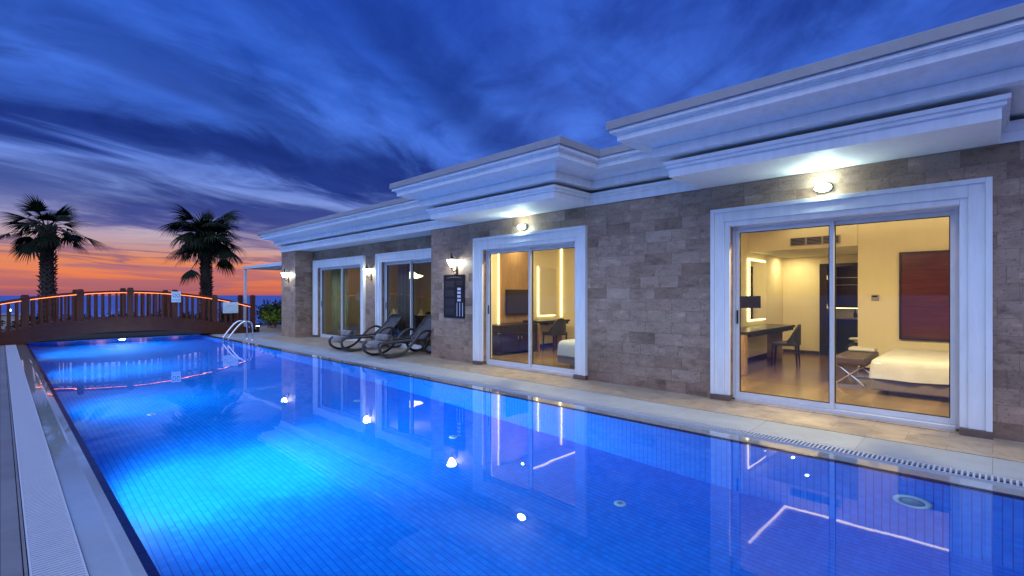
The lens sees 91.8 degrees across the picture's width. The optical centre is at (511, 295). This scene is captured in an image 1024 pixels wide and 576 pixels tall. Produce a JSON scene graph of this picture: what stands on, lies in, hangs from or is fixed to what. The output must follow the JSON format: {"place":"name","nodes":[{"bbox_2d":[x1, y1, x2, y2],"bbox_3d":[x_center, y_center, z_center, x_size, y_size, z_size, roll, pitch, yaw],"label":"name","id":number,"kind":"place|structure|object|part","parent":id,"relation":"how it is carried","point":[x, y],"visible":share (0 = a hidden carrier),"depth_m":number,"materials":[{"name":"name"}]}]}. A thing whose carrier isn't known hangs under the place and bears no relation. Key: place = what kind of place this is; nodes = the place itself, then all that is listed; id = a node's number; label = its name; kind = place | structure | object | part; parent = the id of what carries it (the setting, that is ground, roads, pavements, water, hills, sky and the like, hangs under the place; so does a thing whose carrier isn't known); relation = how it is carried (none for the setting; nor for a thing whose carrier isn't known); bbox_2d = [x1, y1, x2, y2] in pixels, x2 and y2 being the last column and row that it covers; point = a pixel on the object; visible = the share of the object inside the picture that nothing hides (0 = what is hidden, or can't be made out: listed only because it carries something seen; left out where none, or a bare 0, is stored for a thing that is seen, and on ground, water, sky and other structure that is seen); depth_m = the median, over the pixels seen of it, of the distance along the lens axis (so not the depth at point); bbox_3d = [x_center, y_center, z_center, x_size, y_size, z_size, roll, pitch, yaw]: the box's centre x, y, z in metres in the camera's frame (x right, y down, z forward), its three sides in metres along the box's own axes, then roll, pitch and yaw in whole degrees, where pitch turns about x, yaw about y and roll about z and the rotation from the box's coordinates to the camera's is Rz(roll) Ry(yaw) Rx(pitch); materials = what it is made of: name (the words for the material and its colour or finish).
{"place":"outdoors","nodes":[
{"label":"outdoors","id":0,"kind":"place"},
{"bbox_2d":[92,323,279,333],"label":"ground","id":1,"kind":"structure","parent":0,"point":[258,324],"depth_m":20.16,"materials":[{"name":"stone"}]},
{"bbox_2d":[1,313,29,329],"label":"beige wall","id":2,"kind":"structure","parent":1,"relation":"on","point":[4,316],"depth_m":19.24,"materials":[{"name":"stone"}]},
{"bbox_2d":[11,315,44,327],"bbox_3d":[-17.128,1.046,17.576,1.141,0.789,1.193,0,0,-3],"label":"shrub","id":3,"kind":"object","parent":1,"relation":"on","point":[36,322],"visible":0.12,"depth_m":17.36,"materials":[{"name":"green plant"}]},
{"bbox_2d":[0,194,112,320],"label":"palm tree","id":4,"kind":"object","parent":1,"relation":"on","point":[45,242],"visible":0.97,"depth_m":19.67,"materials":[{"name":"green plant"}]},
{"bbox_2d":[183,311,200,319],"bbox_3d":[-13.569,1.049,20.809,1.173,0.781,1.071,0,0,-1],"label":"shrub","id":5,"kind":"object","parent":1,"relation":"on","point":[195,316],"visible":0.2,"depth_m":20.64,"materials":[{"name":"green plant"}]},
{"bbox_2d":[157,203,246,320],"bbox_3d":[-13.402,-1.218,21.592,3.512,5.358,3.392,0,0,-24],"label":"palm tree","id":6,"kind":"object","parent":1,"relation":"on","point":[203,243],"visible":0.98,"depth_m":21.26,"materials":[{"name":"green plant"}]},
{"bbox_2d":[217,307,233,323],"bbox_3d":[-12.634,0.982,21.925,1.214,0.997,1.304,0,0,44],"label":"shrub","id":7,"kind":"object","parent":1,"relation":"on","point":[222,315],"visible":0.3,"depth_m":21.73,"materials":[{"name":"green plant"}]},
{"bbox_2d":[414,315,421,328],"bbox_3d":[-2.843,0.970,14.502,0.500,0.821,0.498,0,0,-6],"label":"chair","id":8,"kind":"object","parent":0,"point":[417,321],"visible":0.15,"depth_m":14.27,"materials":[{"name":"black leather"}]},
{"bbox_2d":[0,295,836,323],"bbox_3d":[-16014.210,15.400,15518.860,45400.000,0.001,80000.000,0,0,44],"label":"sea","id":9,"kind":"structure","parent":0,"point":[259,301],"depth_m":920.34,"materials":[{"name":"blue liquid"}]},
{"bbox_2d":[0,0,1023,294],"label":"sky","id":10,"kind":"structure","parent":0,"point":[277,113],"materials":[{"name":"blue"}]},
{"bbox_2d":[248,325,1023,462],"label":"terrace paving","id":11,"kind":"structure","parent":0,"point":[1009,450],"depth_m":6.11,"materials":[{"name":"stone"}]},
{"bbox_2d":[243,262,281,326],"bbox_3d":[-8.223,0.135,19.694,4.000,2.590,3.260,0,0,44],"label":"awning","id":12,"kind":"object","parent":11,"relation":"on","point":[273,266],"visible":0.51,"depth_m":19.85,"materials":[{"name":"white metal"}]},
{"bbox_2d":[255,299,279,325],"bbox_3d":[-10.990,0.802,22.724,1.551,1.276,1.627,0,0,-8],"label":"shrub","id":13,"kind":"object","parent":11,"relation":"on","point":[257,311],"visible":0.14,"depth_m":22.48,"materials":[{"name":"green plant"}]},
{"bbox_2d":[257,299,281,327],"bbox_3d":[-10.065,0.773,21.136,1.446,1.264,1.450,0,0,44],"label":"shrub","id":14,"kind":"object","parent":11,"relation":"on","point":[273,315],"visible":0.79,"depth_m":20.83,"materials":[{"name":"green plant"}]},
{"bbox_2d":[328,314,401,351],"bbox_3d":[-3.731,0.958,12.948,1.872,0.889,0.752,0,0,-44],"label":"sun lounger","id":15,"kind":"object","parent":11,"relation":"on","point":[388,326],"visible":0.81,"depth_m":13.08,"materials":[{"name":"brown metal"}]},
{"bbox_2d":[332,330,354,342],"bbox_3d":[-4.235,1.031,12.463,0.405,0.288,0.480,0,0,-44],"label":"rolled towel","id":16,"kind":"object","parent":15,"relation":"on","point":[346,333],"visible":1,"depth_m":12.41,"materials":[{"name":"white fabric"}]},
{"bbox_2d":[362,316,430,357],"bbox_3d":[-2.512,0.958,11.698,0.752,0.889,1.872,0,0,43],"label":"sun lounger","id":17,"kind":"object","parent":11,"relation":"on","point":[422,332],"visible":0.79,"depth_m":11.76,"materials":[{"name":"brown metal"}]},
{"bbox_2d":[366,334,392,348],"bbox_3d":[-2.991,1.031,11.187,0.480,0.288,0.405,0,0,43],"label":"rolled towel","id":18,"kind":"object","parent":17,"relation":"on","point":[380,338],"visible":1,"depth_m":11.14,"materials":[{"name":"white fabric"}]},
{"bbox_2d":[216,332,1023,485],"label":"coping","id":19,"kind":"object","parent":11,"relation":"on","point":[1014,470],"visible":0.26,"depth_m":5.41,"materials":[{"name":"stone"}]},
{"bbox_2d":[32,334,201,342],"bbox_3d":[-12.773,1.901,16.166,0.135,0.998,5.280,0,0,44],"label":"end coping","id":20,"kind":"object","parent":19,"relation":"attached to","point":[115,338],"visible":0.04,"depth_m":16.06,"materials":[{"name":"stone"}]},
{"bbox_2d":[222,320,253,341],"bbox_3d":[-8.518,1.544,15.423,0.610,1.512,0.775,0,0,44],"label":"pool ladder","id":21,"kind":"object","parent":19,"relation":"attached to","point":[241,321],"visible":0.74,"depth_m":15.46,"materials":[{"name":"silver metal"}]},
{"bbox_2d":[208,334,1023,488],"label":"overflow grating","id":22,"kind":"object","parent":19,"relation":"on","point":[832,449],"visible":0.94,"depth_m":5.13,"materials":[{"name":"white plastic"}]},
{"bbox_2d":[257,3,1023,441],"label":"villa","id":23,"kind":"object","parent":11,"relation":"on","point":[653,233],"visible":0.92,"depth_m":6.90,"materials":[{"name":"stone"}]},
{"bbox_2d":[281,269,288,282],"bbox_3d":[-7.591,-0.657,16.567,0.240,0.466,0.269,0,0,44],"label":"wall sconce","id":24,"kind":"object","parent":23,"relation":"attached to","point":[284,273],"depth_m":16.52,"materials":[{"name":"glass"}]},
{"bbox_2d":[313,255,365,342],"bbox_3d":[-5.386,0.135,15.555,3.334,2.570,0.285,0,0,44],"label":"sliding door","id":25,"kind":"structure","parent":23,"relation":"in","point":[355,261],"depth_m":15.61,"materials":[{"name":"white metal"}]},
{"bbox_2d":[331,269,348,335],"bbox_3d":[-5.700,0.055,16.459,1.106,2.630,0.121,0,0,44],"label":"curtain","id":26,"kind":"object","parent":23,"relation":"hanging from","point":[336,302],"visible":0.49,"depth_m":16.45,"materials":[{"name":"beige fabric"}]},
{"bbox_2d":[362,264,371,279],"bbox_3d":[-4.093,-0.657,14.026,0.240,0.466,0.269,0,0,44],"label":"wall sconce","id":27,"kind":"object","parent":23,"relation":"attached to","point":[366,269],"depth_m":13.98,"materials":[{"name":"glass"}]},
{"bbox_2d":[375,248,430,350],"bbox_3d":[-2.671,0.135,12.925,2.934,2.570,0.285,0,0,44],"label":"sliding door","id":28,"kind":"structure","parent":23,"relation":"in","point":[411,257],"depth_m":13.30,"materials":[{"name":"white metal"}]},
{"bbox_2d":[397,264,409,343],"bbox_3d":[-3.043,0.055,13.884,0.505,2.630,0.121,0,0,44],"label":"curtain","id":29,"kind":"object","parent":23,"relation":"hanging from","point":[403,324],"visible":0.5,"depth_m":13.86,"materials":[{"name":"grey fabric"}]},
{"bbox_2d":[409,272,421,277],"bbox_3d":[-3.182,-0.925,15.756,0.720,0.790,0.720,0,0,44],"label":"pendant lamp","id":30,"kind":"object","parent":23,"relation":"hanging from","point":[416,275],"visible":0.26,"depth_m":15.57,"materials":[{"name":"white glass"}]},
{"bbox_2d":[446,253,457,274],"bbox_3d":[-1.257,-0.657,10.429,0.240,0.466,0.269,0,0,44],"label":"wall sconce","id":31,"kind":"object","parent":23,"relation":"attached to","point":[451,260],"depth_m":10.38,"materials":[{"name":"glass"}]},
{"bbox_2d":[444,274,464,317],"bbox_3d":[-1.237,0.025,10.578,0.680,0.920,0.026,0,0,44],"label":"notice board","id":32,"kind":"object","parent":23,"relation":"attached to","point":[454,296],"visible":1,"depth_m":10.55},
{"bbox_2d":[492,322,536,353],"bbox_3d":[-0.006,1.010,11.912,0.552,0.640,1.300,0,0,44],"label":"minibar cabinet","id":33,"kind":"object","parent":23,"relation":"attached to","point":[509,337],"visible":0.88,"depth_m":11.55,"materials":[{"name":"brown wood"}]},
{"bbox_3d":[-0.038,1.010,11.504,0.031,0.600,0.610,0,0,44],"label":"door","id":34,"kind":"part","parent":33,"relation":"part of","materials":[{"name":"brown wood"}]},
{"bbox_3d":[0.400,1.010,11.957,0.031,0.600,0.610,0,0,44],"label":"door","id":35,"kind":"part","parent":33,"relation":"part of","materials":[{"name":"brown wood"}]},
{"bbox_2d":[505,289,527,314],"bbox_3d":[0.163,0.170,12.417,0.096,0.620,0.920,0,0,44],"label":"television","id":36,"kind":"object","parent":23,"relation":"attached to","point":[516,302],"visible":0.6,"depth_m":12.29,"materials":[{"name":"black plastic"}]},
{"bbox_2d":[518,224,527,229],"bbox_3d":[0.187,-1.255,9.131,0.176,0.102,0.123,0,0,44],"label":"bulkhead lamp","id":37,"kind":"object","parent":23,"relation":"attached to","point":[522,227],"visible":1,"depth_m":9.09,"materials":[{"name":"white glass"}]},
{"bbox_2d":[473,225,587,379],"bbox_3d":[0.297,0.135,9.199,2.784,2.570,0.285,0,0,44],"label":"sliding door","id":38,"kind":"structure","parent":23,"relation":"in","point":[576,237],"depth_m":9.22,"materials":[{"name":"white metal"}]},
{"bbox_2d":[523,319,569,350],"bbox_3d":[0.898,1.010,12.867,0.580,0.740,1.230,0,0,44],"label":"desk","id":39,"kind":"object","parent":23,"relation":"on","point":[539,322],"visible":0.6,"depth_m":12.55,"materials":[{"name":"brown wood"}]},
{"bbox_2d":[538,266,555,315],"bbox_3d":[0.932,-0.100,13.307,0.046,1.320,0.709,0,0,44],"label":"mirror","id":40,"kind":"object","parent":23,"relation":"attached to","point":[546,291],"visible":1,"depth_m":13.26,"materials":[{"name":"beige mirror"}]},
{"bbox_2d":[542,318,566,351],"bbox_3d":[1.071,0.970,12.255,0.500,0.821,0.498,0,0,-34],"label":"chair","id":41,"kind":"object","parent":23,"relation":"on","point":[558,327],"visible":0.95,"depth_m":12.04,"materials":[{"name":"grey fabric"}]},
{"bbox_2d":[557,339,574,366],"bbox_3d":[2.202,1.124,9.599,2.083,0.513,1.837,0,0,44],"label":"bed","id":42,"kind":"object","parent":23,"relation":"on","point":[566,352],"visible":0.12,"depth_m":9.50,"materials":[{"name":"beige fabric"}]},
{"bbox_2d":[741,296,760,307],"bbox_3d":[4.470,0.130,9.545,0.500,0.230,0.294,0,0,-11],"label":"television","id":43,"kind":"object","parent":23,"relation":"attached to","point":[750,301],"visible":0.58,"depth_m":9.41,"materials":[{"name":"black plastic"}]},
{"bbox_2d":[748,258,765,320],"bbox_3d":[5.249,-0.110,10.620,0.046,1.300,1.059,0,0,44],"label":"mirror","id":44,"kind":"object","parent":23,"relation":"attached to","point":[756,277],"visible":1,"depth_m":10.57,"materials":[{"name":"mirror"}]},
{"bbox_2d":[741,324,794,374],"bbox_3d":[4.870,1.010,9.832,0.570,0.740,3.000,0,0,44],"label":"desk","id":45,"kind":"object","parent":23,"relation":"on","point":[772,332],"visible":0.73,"depth_m":9.83,"materials":[{"name":"brown wood"}]},
{"bbox_2d":[771,324,800,367],"bbox_3d":[5.394,0.970,9.746,0.498,0.821,0.500,0,0,36],"label":"chair","id":46,"kind":"object","parent":23,"relation":"on","point":[794,339],"visible":1,"depth_m":9.55,"materials":[{"name":"grey fabric"}]},
{"bbox_2d":[815,183,832,192],"bbox_3d":[3.634,-1.255,5.791,0.176,0.102,0.123,0,0,44],"label":"bulkhead lamp","id":47,"kind":"object","parent":23,"relation":"attached to","point":[823,188],"visible":1,"depth_m":5.75,"materials":[{"name":"white glass"}]},
{"bbox_2d":[836,267,857,351],"bbox_3d":[8.379,0.330,12.023,1.100,2.100,0.570,0,0,44],"label":"wardrobe","id":48,"kind":"object","parent":23,"relation":"on","point":[846,300],"visible":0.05,"depth_m":12.00,"materials":[{"name":"brown wood"}]},
{"bbox_2d":[710,176,992,439],"bbox_3d":[3.759,0.135,5.844,2.744,2.570,0.285,0,0,44],"label":"sliding door","id":49,"kind":"structure","parent":23,"relation":"in","point":[968,203],"depth_m":5.36,"materials":[{"name":"white metal"}]},
{"bbox_2d":[836,350,878,387],"bbox_3d":[5.495,1.153,7.904,0.410,0.455,1.240,0,0,44],"label":"luggage bench","id":50,"kind":"object","parent":23,"relation":"on","point":[862,360],"visible":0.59,"depth_m":7.55,"materials":[{"name":"brown leather"}]},
{"bbox_2d":[848,346,877,351],"bbox_3d":[5.798,0.892,8.195,0.360,0.060,0.340,0,0,44],"label":"cushion","id":51,"kind":"object","parent":50,"relation":"on","point":[863,349],"visible":1,"depth_m":8.10,"materials":[{"name":"beige fabric"}]},
{"bbox_2d":[871,295,878,299],"bbox_3d":[6.459,0.040,8.821,0.110,0.100,0.037,0,0,44],"label":"thermostat","id":52,"kind":"object","parent":23,"relation":"attached to","point":[874,297],"visible":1,"depth_m":8.81,"materials":[{"name":"plastic"}]},
{"bbox_2d":[869,349,948,400],"bbox_3d":[6.476,1.124,6.884,2.258,0.513,2.079,0,0,44],"label":"bed","id":53,"kind":"object","parent":23,"relation":"on","point":[919,373],"visible":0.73,"depth_m":6.67,"materials":[{"name":"beige fabric"}]},
{"bbox_2d":[899,250,948,341],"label":"wall panel","id":54,"kind":"structure","parent":23,"relation":"attached to","point":[923,295],"depth_m":8.34,"materials":[{"name":"brown wood"}]},
{"bbox_2d":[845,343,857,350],"bbox_3d":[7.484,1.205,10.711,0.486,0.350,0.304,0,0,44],"label":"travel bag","id":55,"kind":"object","parent":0,"point":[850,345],"visible":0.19,"depth_m":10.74,"materials":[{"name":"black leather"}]},
{"bbox_2d":[849,337,857,342],"bbox_3d":[7.510,0.968,10.666,0.459,0.120,0.319,0,0,44],"label":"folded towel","id":56,"kind":"object","parent":55,"relation":"on","point":[855,339],"visible":0.29,"depth_m":10.65,"materials":[{"name":"white fabric"}]},
{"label":"deck paving","id":57,"kind":"structure","parent":0,"visible":0},
{"bbox_2d":[0,345,27,575],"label":"gutter kerb","id":58,"kind":"structure","parent":57,"relation":"on","point":[11,557],"depth_m":3.46,"materials":[{"name":"grey stone"}]},
{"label":"pool basin","id":59,"kind":"structure","parent":0,"visible":0},
{"bbox_2d":[16,334,1023,575],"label":"overflow slab","id":60,"kind":"structure","parent":59,"relation":"attached to","point":[106,547],"depth_m":4.01,"materials":[{"name":"tile"}]},
{"bbox_2d":[5,356,28,575],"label":"gutter channel","id":61,"kind":"object","parent":60,"relation":"on","point":[19,487],"depth_m":3.79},
{"bbox_2d":[5,345,88,575],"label":"overflow grating","id":62,"kind":"object","parent":60,"relation":"on","point":[53,546],"visible":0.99,"depth_m":3.46,"materials":[{"name":"white plastic"}]},
{"bbox_2d":[0,288,258,347],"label":"footbridge","id":63,"kind":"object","parent":60,"relation":"on","point":[78,323],"visible":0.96,"depth_m":15.87,"materials":[{"name":"brown wood"}]},
{"bbox_2d":[171,292,180,301],"bbox_3d":[-11.380,0.060,16.806,0.020,0.360,0.270,0,0,44],"label":"sign","id":64,"kind":"object","parent":63,"relation":"attached to","point":[175,296],"visible":1,"depth_m":16.80,"materials":[{"name":"white plastic"}]},
{"bbox_2d":[223,302,237,312],"bbox_3d":[-10.210,0.450,17.999,0.020,0.400,0.500,0,0,44],"label":"sign","id":65,"kind":"object","parent":63,"relation":"attached to","point":[230,307],"visible":1,"depth_m":17.99,"materials":[{"name":"white plastic"}]},
{"bbox_2d":[26,335,1023,575],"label":"pool rim","id":66,"kind":"object","parent":59,"relation":"on","point":[148,565],"visible":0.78,"depth_m":3.95,"materials":[{"name":"blue tile"}]},
{"bbox_2d":[28,335,1023,575],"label":"water","id":67,"kind":"structure","parent":59,"relation":"in","point":[211,456],"depth_m":3.64,"materials":[{"name":"blue liquid"}]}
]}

